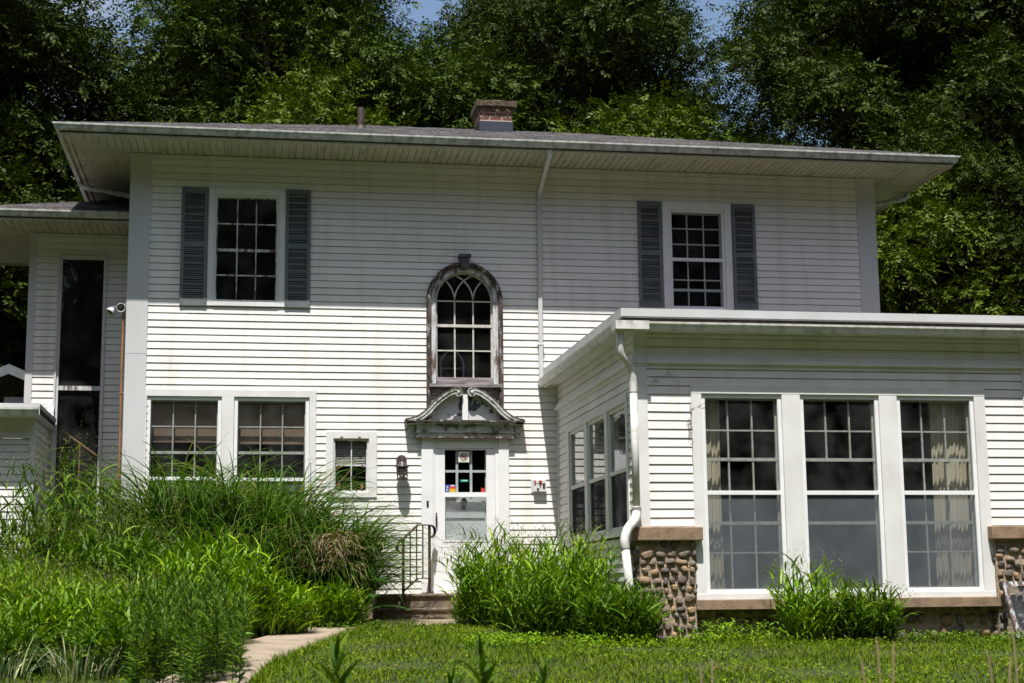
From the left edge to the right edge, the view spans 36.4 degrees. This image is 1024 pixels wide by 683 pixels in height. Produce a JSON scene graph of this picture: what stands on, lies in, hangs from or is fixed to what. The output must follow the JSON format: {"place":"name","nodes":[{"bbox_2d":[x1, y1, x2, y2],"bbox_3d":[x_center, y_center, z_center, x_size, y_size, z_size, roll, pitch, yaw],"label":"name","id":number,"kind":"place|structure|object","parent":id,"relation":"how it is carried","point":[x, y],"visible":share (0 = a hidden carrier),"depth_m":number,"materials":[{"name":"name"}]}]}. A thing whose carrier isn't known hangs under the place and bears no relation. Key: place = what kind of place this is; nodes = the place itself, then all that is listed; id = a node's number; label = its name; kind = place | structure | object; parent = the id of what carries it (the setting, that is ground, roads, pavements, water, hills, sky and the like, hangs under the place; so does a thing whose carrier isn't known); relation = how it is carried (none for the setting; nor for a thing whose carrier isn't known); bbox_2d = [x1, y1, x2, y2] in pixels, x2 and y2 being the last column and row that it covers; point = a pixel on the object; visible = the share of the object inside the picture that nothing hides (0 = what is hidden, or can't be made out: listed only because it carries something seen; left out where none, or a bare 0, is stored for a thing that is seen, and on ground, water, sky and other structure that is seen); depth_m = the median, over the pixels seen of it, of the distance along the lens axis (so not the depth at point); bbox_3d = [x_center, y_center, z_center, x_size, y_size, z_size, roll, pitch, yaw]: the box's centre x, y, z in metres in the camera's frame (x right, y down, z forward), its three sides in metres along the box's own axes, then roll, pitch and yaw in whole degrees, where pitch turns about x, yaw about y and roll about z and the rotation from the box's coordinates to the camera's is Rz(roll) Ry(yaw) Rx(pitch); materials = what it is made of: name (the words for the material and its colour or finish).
{"place":"outdoors","nodes":[
{"label":"outdoors","id":0,"kind":"place"},
{"bbox_2d":[0,634,55,682],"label":"striped grass","id":1,"kind":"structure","parent":0,"point":[16,666],"depth_m":12.40,"materials":[{"name":"plant"}]},
{"bbox_2d":[0,534,82,610],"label":"oat grass","id":2,"kind":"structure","parent":0,"point":[5,577],"depth_m":14.31,"materials":[{"name":"green"}]},
{"bbox_2d":[0,547,113,605],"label":"oat grass","id":3,"kind":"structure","parent":0,"point":[51,574],"depth_m":15.93,"materials":[{"name":"green"}]},
{"bbox_2d":[0,420,150,577],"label":"oat grass","id":4,"kind":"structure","parent":0,"point":[43,544],"depth_m":18.63,"materials":[{"name":"green plant"}]},
{"bbox_2d":[31,630,129,682],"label":"striped grass","id":5,"kind":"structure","parent":0,"point":[86,670],"depth_m":12.45,"materials":[{"name":"plant"}]},
{"bbox_2d":[20,495,206,593],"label":"oat grass","id":6,"kind":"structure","parent":0,"point":[124,558],"depth_m":17.99,"materials":[{"name":"green plant"}]},
{"bbox_2d":[53,563,196,608],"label":"oat grass","id":7,"kind":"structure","parent":0,"point":[122,582],"depth_m":15.38,"materials":[{"name":"green"}]},
{"bbox_2d":[28,430,342,581],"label":"ornamental grass","id":8,"kind":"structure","parent":0,"point":[156,500],"depth_m":19.52,"materials":[{"name":"green plant"}]},
{"bbox_2d":[111,498,334,590],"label":"ornamental grass","id":9,"kind":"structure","parent":0,"point":[272,540],"depth_m":19.02,"materials":[{"name":"green plant"}]},
{"bbox_2d":[117,437,424,601],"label":"ornamental grass","id":10,"kind":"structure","parent":0,"point":[290,509],"depth_m":19.67,"materials":[{"name":"green plant"}]},
{"bbox_2d":[156,619,486,682],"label":"path","id":11,"kind":"structure","parent":0,"point":[266,646],"depth_m":15.87,"materials":[{"name":"concrete"}]},
{"bbox_2d":[143,619,167,682],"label":"leafy weed","id":12,"kind":"object","parent":11,"relation":"on","point":[159,643],"visible":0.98,"depth_m":11.30,"materials":[{"name":"green"}]},
{"bbox_2d":[145,600,174,682],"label":"leafy weed","id":13,"kind":"object","parent":11,"relation":"on","point":[156,631],"visible":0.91,"depth_m":11.37,"materials":[{"name":"green"}]},
{"bbox_2d":[148,611,172,682],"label":"leafy weed","id":14,"kind":"object","parent":11,"relation":"on","point":[157,650],"visible":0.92,"depth_m":11.34,"materials":[{"name":"green"}]},
{"bbox_2d":[156,607,175,682],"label":"leafy weed","id":15,"kind":"object","parent":11,"relation":"on","point":[164,635],"visible":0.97,"depth_m":11.38,"materials":[{"name":"green"}]},
{"bbox_2d":[157,600,184,682],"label":"leafy weed","id":16,"kind":"object","parent":11,"relation":"on","point":[161,617],"visible":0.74,"depth_m":11.53,"materials":[{"name":"green"}]},
{"bbox_2d":[168,587,192,682],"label":"leafy weed","id":17,"kind":"object","parent":11,"relation":"on","point":[176,614],"visible":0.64,"depth_m":12.04,"materials":[{"name":"green"}]},
{"bbox_2d":[168,608,196,682],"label":"leafy weed","id":18,"kind":"object","parent":11,"relation":"on","point":[177,639],"visible":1,"depth_m":11.29,"materials":[{"name":"green"}]},
{"bbox_2d":[174,580,199,678],"bbox_3d":[-2.547,2.277,12.170,0.293,0.840,0.264,-1,-9,2],"label":"leafy weed","id":19,"kind":"object","parent":11,"relation":"on","point":[191,594],"visible":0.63,"depth_m":12.16,"materials":[{"name":"green"}]},
{"bbox_2d":[188,612,205,681],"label":"leafy weed","id":20,"kind":"object","parent":11,"relation":"on","point":[195,645],"visible":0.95,"depth_m":11.51,"materials":[{"name":"green"}]},
{"bbox_2d":[183,569,215,682],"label":"leafy weed","id":21,"kind":"object","parent":11,"relation":"on","point":[206,605],"visible":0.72,"depth_m":12.00,"materials":[{"name":"green"}]},
{"bbox_2d":[174,583,225,682],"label":"leafy weed","id":22,"kind":"object","parent":11,"relation":"on","point":[208,625],"visible":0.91,"depth_m":11.83,"materials":[{"name":"green"}]},
{"bbox_2d":[201,587,225,680],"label":"leafy weed","id":23,"kind":"object","parent":11,"relation":"on","point":[216,592],"visible":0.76,"depth_m":12.14,"materials":[{"name":"green"}]},
{"bbox_2d":[200,586,230,677],"bbox_3d":[-2.333,2.326,12.412,0.272,0.785,0.250,-3,-6,-25],"label":"leafy weed","id":24,"kind":"object","parent":11,"relation":"on","point":[221,655],"visible":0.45,"depth_m":12.41,"materials":[{"name":"green"}]},
{"bbox_2d":[207,570,231,671],"bbox_3d":[-2.388,2.315,12.771,0.279,0.881,0.302,7,-12,-38],"label":"leafy weed","id":25,"kind":"object","parent":11,"relation":"on","point":[227,583],"visible":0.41,"depth_m":12.82,"materials":[{"name":"green"}]},
{"bbox_2d":[211,587,239,672],"bbox_3d":[-2.311,2.373,12.696,0.289,0.752,0.269,1,-10,18],"label":"leafy weed","id":26,"kind":"object","parent":11,"relation":"on","point":[233,604],"visible":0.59,"depth_m":12.68,"materials":[{"name":"green"}]},
{"bbox_2d":[222,619,239,682],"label":"leafy weed","id":27,"kind":"object","parent":11,"relation":"on","point":[234,646],"visible":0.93,"depth_m":11.63,"materials":[{"name":"green"}]},
{"bbox_2d":[219,574,250,677],"bbox_3d":[-2.208,2.276,12.345,0.276,0.863,0.299,1,-10,-22],"label":"leafy weed","id":28,"kind":"object","parent":11,"relation":"on","point":[227,616],"visible":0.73,"depth_m":12.30,"materials":[{"name":"green"}]},
{"bbox_2d":[296,574,379,626],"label":"oat grass","id":29,"kind":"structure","parent":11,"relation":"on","point":[343,605],"depth_m":18.86,"materials":[{"name":"green"}]},
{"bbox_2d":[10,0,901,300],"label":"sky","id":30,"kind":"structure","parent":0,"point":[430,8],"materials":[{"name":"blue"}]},
{"bbox_2d":[0,593,1023,682],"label":"ground","id":31,"kind":"structure","parent":0,"point":[405,665],"depth_m":14.25,"materials":[{"name":"green plant"}]},
{"bbox_2d":[0,364,24,438],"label":"shed","id":32,"kind":"structure","parent":31,"relation":"on","point":[12,379],"depth_m":28.24,"materials":[{"name":"grey"}]},
{"bbox_2d":[0,600,69,676],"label":"oat grass","id":33,"kind":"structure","parent":31,"relation":"on","point":[17,633],"depth_m":12.81,"materials":[{"name":"green"}]},
{"bbox_2d":[0,495,73,582],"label":"oat grass","id":34,"kind":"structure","parent":31,"relation":"on","point":[12,528],"depth_m":17.85,"materials":[{"name":"green"}]},
{"bbox_2d":[67,605,89,675],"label":"leafy weed","id":35,"kind":"object","parent":31,"relation":"on","point":[75,629],"visible":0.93,"depth_m":12.58,"materials":[{"name":"green"}]},
{"bbox_2d":[0,562,158,669],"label":"oat grass","id":36,"kind":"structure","parent":31,"relation":"on","point":[80,602],"depth_m":13.66,"materials":[{"name":"green plant"}]},
{"bbox_2d":[0,0,160,402],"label":"tree","id":37,"kind":"object","parent":31,"relation":"on","point":[22,33],"visible":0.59,"depth_m":34.20,"materials":[{"name":"green plant"}]},
{"bbox_2d":[0,0,174,402],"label":"tree","id":38,"kind":"object","parent":31,"relation":"on","point":[93,109],"visible":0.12,"depth_m":36.37,"materials":[{"name":"green plant"}]},
{"bbox_2d":[17,38,233,327],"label":"tree","id":39,"kind":"object","parent":31,"relation":"on","point":[180,95],"visible":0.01,"depth_m":44.55,"materials":[{"name":"green plant"}]},
{"bbox_2d":[125,606,144,682],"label":"leafy weed","id":40,"kind":"object","parent":31,"relation":"on","point":[136,638],"visible":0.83,"depth_m":11.44,"materials":[{"name":"green"}]},
{"bbox_2d":[120,588,151,682],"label":"leafy weed","id":41,"kind":"object","parent":31,"relation":"on","point":[138,629],"visible":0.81,"depth_m":11.44,"materials":[{"name":"green"}]},
{"bbox_2d":[125,578,153,681],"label":"leafy weed","id":42,"kind":"object","parent":31,"relation":"on","point":[133,600],"visible":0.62,"depth_m":11.74,"materials":[{"name":"green"}]},
{"bbox_2d":[53,595,227,678],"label":"oat grass","id":43,"kind":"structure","parent":31,"relation":"on","point":[97,634],"depth_m":12.74,"materials":[{"name":"green"}]},
{"bbox_2d":[123,589,158,682],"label":"leafy weed","id":44,"kind":"object","parent":31,"relation":"on","point":[136,667],"visible":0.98,"depth_m":11.24,"materials":[{"name":"green"}]},
{"bbox_2d":[132,588,159,682],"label":"leafy weed","id":45,"kind":"object","parent":31,"relation":"on","point":[147,646],"visible":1,"depth_m":11.22,"materials":[{"name":"green"}]},
{"bbox_2d":[109,571,237,648],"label":"oat grass","id":46,"kind":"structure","parent":31,"relation":"on","point":[160,591],"depth_m":14.65,"materials":[{"name":"green"}]},
{"bbox_2d":[180,596,204,682],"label":"leafy weed","id":47,"kind":"object","parent":31,"relation":"on","point":[192,622],"visible":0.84,"depth_m":11.66,"materials":[{"name":"green"}]},
{"bbox_2d":[119,519,287,638],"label":"oat grass","id":48,"kind":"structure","parent":31,"relation":"on","point":[193,563],"depth_m":17.32,"materials":[{"name":"green plant"}]},
{"bbox_2d":[201,592,229,680],"bbox_3d":[-2.288,2.314,12.083,0.281,0.734,0.262,3,-10,-18],"label":"leafy weed","id":49,"kind":"object","parent":31,"relation":"on","point":[218,644],"visible":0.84,"depth_m":12.09,"materials":[{"name":"green"}]},
{"bbox_2d":[176,574,264,636],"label":"oat grass","id":50,"kind":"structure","parent":31,"relation":"on","point":[250,607],"depth_m":16.03,"materials":[{"name":"green"}]},
{"bbox_2d":[223,584,252,682],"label":"leafy weed","id":51,"kind":"object","parent":31,"relation":"on","point":[241,677],"visible":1,"depth_m":11.53,"materials":[{"name":"green"}]},
{"bbox_2d":[102,0,453,127],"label":"tree","id":52,"kind":"object","parent":31,"relation":"on","point":[194,32],"visible":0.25,"depth_m":36.26,"materials":[{"name":"green plant"}]},
{"bbox_2d":[237,563,327,636],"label":"oat grass","id":53,"kind":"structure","parent":31,"relation":"on","point":[284,612],"depth_m":17.59,"materials":[{"name":"green"}]},
{"bbox_2d":[125,0,441,121],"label":"tree","id":54,"kind":"object","parent":31,"relation":"on","point":[182,83],"visible":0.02,"depth_m":43.58,"materials":[{"name":"green plant"}]},
{"bbox_2d":[197,38,416,126],"bbox_3d":[-4.604,-0.443,34.795,9.781,12.436,10.914,-7,-11,33],"label":"tree","id":55,"kind":"object","parent":31,"relation":"on","point":[291,107],"visible":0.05,"depth_m":34.30,"materials":[{"name":"green plant"}]},
{"bbox_2d":[242,619,423,682],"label":"path edge grass","id":56,"kind":"structure","parent":31,"relation":"on","point":[317,641],"depth_m":14.87,"materials":[{"name":"plant"}]},
{"bbox_2d":[308,630,358,682],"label":"foreground weed","id":57,"kind":"object","parent":31,"relation":"on","point":[336,665],"visible":1,"depth_m":6.78,"materials":[{"name":"green"}]},
{"bbox_2d":[236,488,453,620],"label":"ornamental grass","id":58,"kind":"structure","parent":31,"relation":"on","point":[344,549],"depth_m":19.63,"materials":[{"name":"green plant"}]},
{"bbox_2d":[308,619,389,630],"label":"ground cover","id":59,"kind":"object","parent":31,"relation":"on","point":[369,622],"visible":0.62,"depth_m":18.67,"materials":[{"name":"plant"}]},
{"bbox_2d":[324,563,409,623],"bbox_3d":[-1.865,3.186,19.607,1.094,0.788,0.881,-9,-12,40],"label":"leafy sapling","id":60,"kind":"object","parent":31,"relation":"on","point":[371,583],"visible":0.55,"depth_m":19.53,"materials":[{"name":"green"}]},
{"bbox_2d":[328,16,559,132],"bbox_3d":[-1.974,-1.516,38.535,10.303,14.012,9.699,4,-11,-28],"label":"tree","id":61,"kind":"object","parent":31,"relation":"on","point":[446,78],"visible":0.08,"depth_m":38.03,"materials":[{"name":"green plant"}]},
{"bbox_2d":[457,632,514,682],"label":"foreground weed","id":62,"kind":"object","parent":31,"relation":"on","point":[485,673],"visible":0.98,"depth_m":6.89,"materials":[{"name":"green"}]},
{"bbox_2d":[430,514,550,626],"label":"oat grass","id":63,"kind":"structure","parent":31,"relation":"on","point":[471,588],"depth_m":19.59,"materials":[{"name":"green plant"}]},
{"bbox_2d":[0,99,1023,640],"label":"house","id":64,"kind":"structure","parent":31,"relation":"on","point":[304,295],"depth_m":22.23,"materials":[{"name":"white wood"}]},
{"bbox_2d":[47,254,107,562],"bbox_3d":[-6.436,1.158,23.111,0.725,4.945,0.333,1,-9,-9],"label":"window","id":65,"kind":"structure","parent":64,"relation":"in","point":[64,257],"depth_m":23.12,"materials":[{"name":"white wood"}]},
{"bbox_2d":[117,311,125,498],"bbox_3d":[-5.421,1.257,21.541,0.070,3.420,0.045,1,-9,-9],"label":"copper pipe","id":66,"kind":"object","parent":64,"relation":"attached to","point":[121,379],"visible":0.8,"depth_m":21.62,"materials":[{"name":"metal"}]},
{"bbox_2d":[145,396,221,510],"bbox_3d":[-4.569,1.897,21.606,1.017,2.256,0.179,1,-9,-9],"label":"window","id":67,"kind":"structure","parent":64,"relation":"in","point":[170,419],"depth_m":21.78,"materials":[{"name":"white paint"}]},
{"bbox_2d":[207,187,285,307],"bbox_3d":[-3.788,-1.337,22.240,1.095,1.720,0.166,1,-9,-9],"label":"window","id":68,"kind":"structure","parent":64,"relation":"in","point":[215,193],"depth_m":22.20,"materials":[{"name":"paint"}]},
{"bbox_2d":[233,397,308,515],"bbox_3d":[-3.380,1.916,21.802,1.041,2.256,0.179,1,-9,-9],"label":"window","id":69,"kind":"structure","parent":64,"relation":"in","point":[257,420],"depth_m":21.97,"materials":[{"name":"white paint"}]},
{"bbox_2d":[325,431,376,497],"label":"window","id":70,"kind":"structure","parent":64,"relation":"in","point":[334,438],"depth_m":21.96,"materials":[{"name":"paint"}]},
{"bbox_2d":[395,455,408,479],"bbox_3d":[-1.549,1.768,21.919,0.196,0.356,0.249,1,-9,-9],"label":"wall lantern","id":71,"kind":"object","parent":64,"relation":"attached to","point":[402,461],"depth_m":21.87,"materials":[{"name":"brown metal"}]},
{"bbox_2d":[395,524,436,607],"bbox_3d":[-1.301,3.158,21.190,0.048,1.348,1.219,-4,-10,22],"label":"handrail","id":72,"kind":"object","parent":64,"relation":"attached to","point":[429,555],"visible":0.72,"depth_m":21.38,"materials":[{"name":"brown metal"}]},
{"bbox_2d":[426,254,503,408],"bbox_3d":[-0.684,-0.110,22.464,1.106,2.318,0.215,1,-9,-9],"label":"arched window","id":73,"kind":"structure","parent":64,"relation":"in","point":[435,386],"depth_m":22.48,"materials":[{"name":"paint"}]},
{"bbox_2d":[435,448,494,590],"bbox_3d":[-0.662,2.473,22.099,0.960,2.100,0.168,1,-9,-9],"label":"storm door","id":74,"kind":"structure","parent":64,"relation":"in","point":[451,508],"depth_m":22.12,"materials":[{"name":"white paint"}]},
{"bbox_2d":[531,479,545,492],"bbox_3d":[0.380,2.067,22.270,0.210,0.195,0.105,1,-9,-9],"label":"alarm box","id":75,"kind":"object","parent":64,"relation":"attached to","point":[538,485],"visible":1,"depth_m":22.24,"materials":[{"name":"white plastic"}]},
{"bbox_2d":[570,425,584,538],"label":"window","id":76,"kind":"structure","parent":64,"relation":"in","point":[577,488],"depth_m":21.40,"materials":[{"name":"white glass"}]},
{"bbox_2d":[588,414,605,534],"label":"window","id":77,"kind":"structure","parent":64,"relation":"in","point":[597,508],"depth_m":20.17,"materials":[{"name":"white glass"}]},
{"bbox_2d":[608,403,626,531],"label":"window","id":78,"kind":"structure","parent":64,"relation":"in","point":[618,488],"depth_m":19.02,"materials":[{"name":"white glass"}]},
{"bbox_2d":[661,201,733,309],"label":"window","id":79,"kind":"structure","parent":64,"relation":"in","point":[722,210],"depth_m":23.30,"materials":[{"name":"white paint"}]},
{"bbox_2d":[705,400,724,587],"bbox_3d":[2.267,1.746,18.141,0.381,2.330,0.053,1,-9,-9],"label":"curtain","id":80,"kind":"object","parent":64,"relation":"hanging from","point":[717,576],"visible":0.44,"depth_m":18.15,"materials":[{"name":"fabric"}]},
{"bbox_2d":[701,394,787,593],"bbox_3d":[2.675,1.759,18.044,0.969,2.296,0.139,1,-9,-9],"label":"window","id":81,"kind":"structure","parent":64,"relation":"in","point":[776,399],"depth_m":18.04,"materials":[{"name":"white paint"}]},
{"bbox_2d":[800,395,886,592],"bbox_3d":[3.857,1.779,18.239,0.972,2.296,0.139,1,-9,-9],"label":"window","id":82,"kind":"structure","parent":64,"relation":"in","point":[874,416],"depth_m":18.27,"materials":[{"name":"white paint"}]},
{"bbox_2d":[896,396,983,591],"bbox_3d":[5.041,1.798,18.434,0.972,2.296,0.139,1,-9,-9],"label":"window","id":83,"kind":"structure","parent":64,"relation":"in","point":[968,401],"depth_m":18.43,"materials":[{"name":"white paint"}]},
{"bbox_2d":[928,403,973,585],"bbox_3d":[5.269,1.796,18.637,0.487,2.330,0.054,1,-9,-9],"label":"curtain","id":84,"kind":"object","parent":64,"relation":"hanging from","point":[956,443],"visible":0.94,"depth_m":18.63,"materials":[{"name":"beige fabric"}]},
{"bbox_2d":[528,650,556,682],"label":"foreground weed","id":85,"kind":"object","parent":31,"relation":"on","point":[542,678],"visible":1,"depth_m":6.96,"materials":[{"name":"green"}]},
{"bbox_2d":[479,557,621,638],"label":"oat grass","id":86,"kind":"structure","parent":31,"relation":"on","point":[540,606],"depth_m":17.64,"materials":[{"name":"green plant"}]},
{"bbox_2d":[491,515,621,635],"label":"oat grass","id":87,"kind":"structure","parent":31,"relation":"on","point":[589,564],"depth_m":18.61,"materials":[{"name":"green"}]},
{"bbox_2d":[457,630,698,647],"bbox_3d":[0.666,3.158,16.495,2.560,0.205,0.884,1,-9,-9],"label":"ground cover","id":88,"kind":"object","parent":31,"relation":"on","point":[500,640],"visible":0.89,"depth_m":16.41,"materials":[{"name":"green plant"}]},
{"bbox_2d":[401,0,756,132],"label":"tree","id":89,"kind":"object","parent":31,"relation":"on","point":[441,28],"visible":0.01,"depth_m":50.97,"materials":[{"name":"green plant"}]},
{"bbox_2d":[429,0,745,140],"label":"tree","id":90,"kind":"object","parent":31,"relation":"on","point":[636,33],"visible":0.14,"depth_m":39.81,"materials":[{"name":"green plant"}]},
{"bbox_2d":[445,0,729,131],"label":"tree","id":91,"kind":"object","parent":31,"relation":"on","point":[597,89],"visible":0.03,"depth_m":43.36,"materials":[{"name":"green plant"}]},
{"bbox_2d":[568,578,671,643],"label":"oat grass","id":92,"kind":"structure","parent":31,"relation":"on","point":[618,611],"depth_m":16.81,"materials":[{"name":"green plant"}]},
{"bbox_2d":[256,620,1023,682],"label":"clover","id":93,"kind":"object","parent":31,"relation":"on","point":[743,640],"visible":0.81,"depth_m":14.50,"materials":[{"name":"plant"}]},
{"bbox_2d":[541,73,745,142],"bbox_3d":[3.145,-0.081,36.385,9.606,11.996,10.719,8,-13,-43],"label":"tree","id":94,"kind":"object","parent":31,"relation":"on","point":[617,125],"visible":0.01,"depth_m":36.57,"materials":[{"name":"green plant"}]},
{"bbox_2d":[640,90,776,144],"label":"tree","id":95,"kind":"object","parent":31,"relation":"on","point":[734,135],"depth_m":40.90,"materials":[{"name":"green plant"}]},
{"bbox_2d":[676,618,877,642],"bbox_3d":[2.975,3.221,17.386,2.264,0.280,0.748,1,-9,-9],"label":"ground cover","id":96,"kind":"object","parent":31,"relation":"on","point":[712,634],"visible":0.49,"depth_m":17.22,"materials":[{"name":"green plant"}]},
{"bbox_2d":[752,543,866,642],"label":"oat grass","id":97,"kind":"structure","parent":31,"relation":"on","point":[796,614],"depth_m":17.18,"materials":[{"name":"green plant"}]},
{"bbox_2d":[701,0,1016,147],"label":"tree","id":98,"kind":"object","parent":31,"relation":"on","point":[731,41],"depth_m":50.47,"materials":[{"name":"green plant"}]},
{"bbox_2d":[701,0,1023,313],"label":"tree","id":99,"kind":"object","parent":31,"relation":"on","point":[824,88],"visible":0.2,"depth_m":38.99,"materials":[{"name":"green plant"}]},
{"bbox_2d":[813,570,927,643],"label":"oat grass","id":100,"kind":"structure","parent":31,"relation":"on","point":[871,617],"depth_m":17.12,"materials":[{"name":"green"}]},
{"bbox_2d":[809,0,1023,314],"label":"tree","id":101,"kind":"object","parent":31,"relation":"on","point":[952,20],"visible":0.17,"depth_m":38.63,"materials":[{"name":"green plant"}]},
{"bbox_2d":[876,160,1023,315],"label":"tree","id":102,"kind":"object","parent":31,"relation":"on","point":[903,233],"visible":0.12,"depth_m":33.30,"materials":[{"name":"green plant"}]},
{"bbox_2d":[877,63,1023,315],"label":"tree","id":103,"kind":"object","parent":31,"relation":"on","point":[1004,171],"visible":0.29,"depth_m":34.96,"materials":[{"name":"green plant"}]},
{"bbox_2d":[885,628,1023,642],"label":"ground cover","id":104,"kind":"object","parent":31,"relation":"on","point":[939,639],"visible":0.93,"depth_m":17.53,"materials":[{"name":"green plant"}]},
{"bbox_2d":[1001,581,1023,637],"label":"old window sash","id":105,"kind":"object","parent":31,"relation":"on","point":[1004,584],"visible":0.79,"depth_m":18.00,"materials":[{"name":"paint"}]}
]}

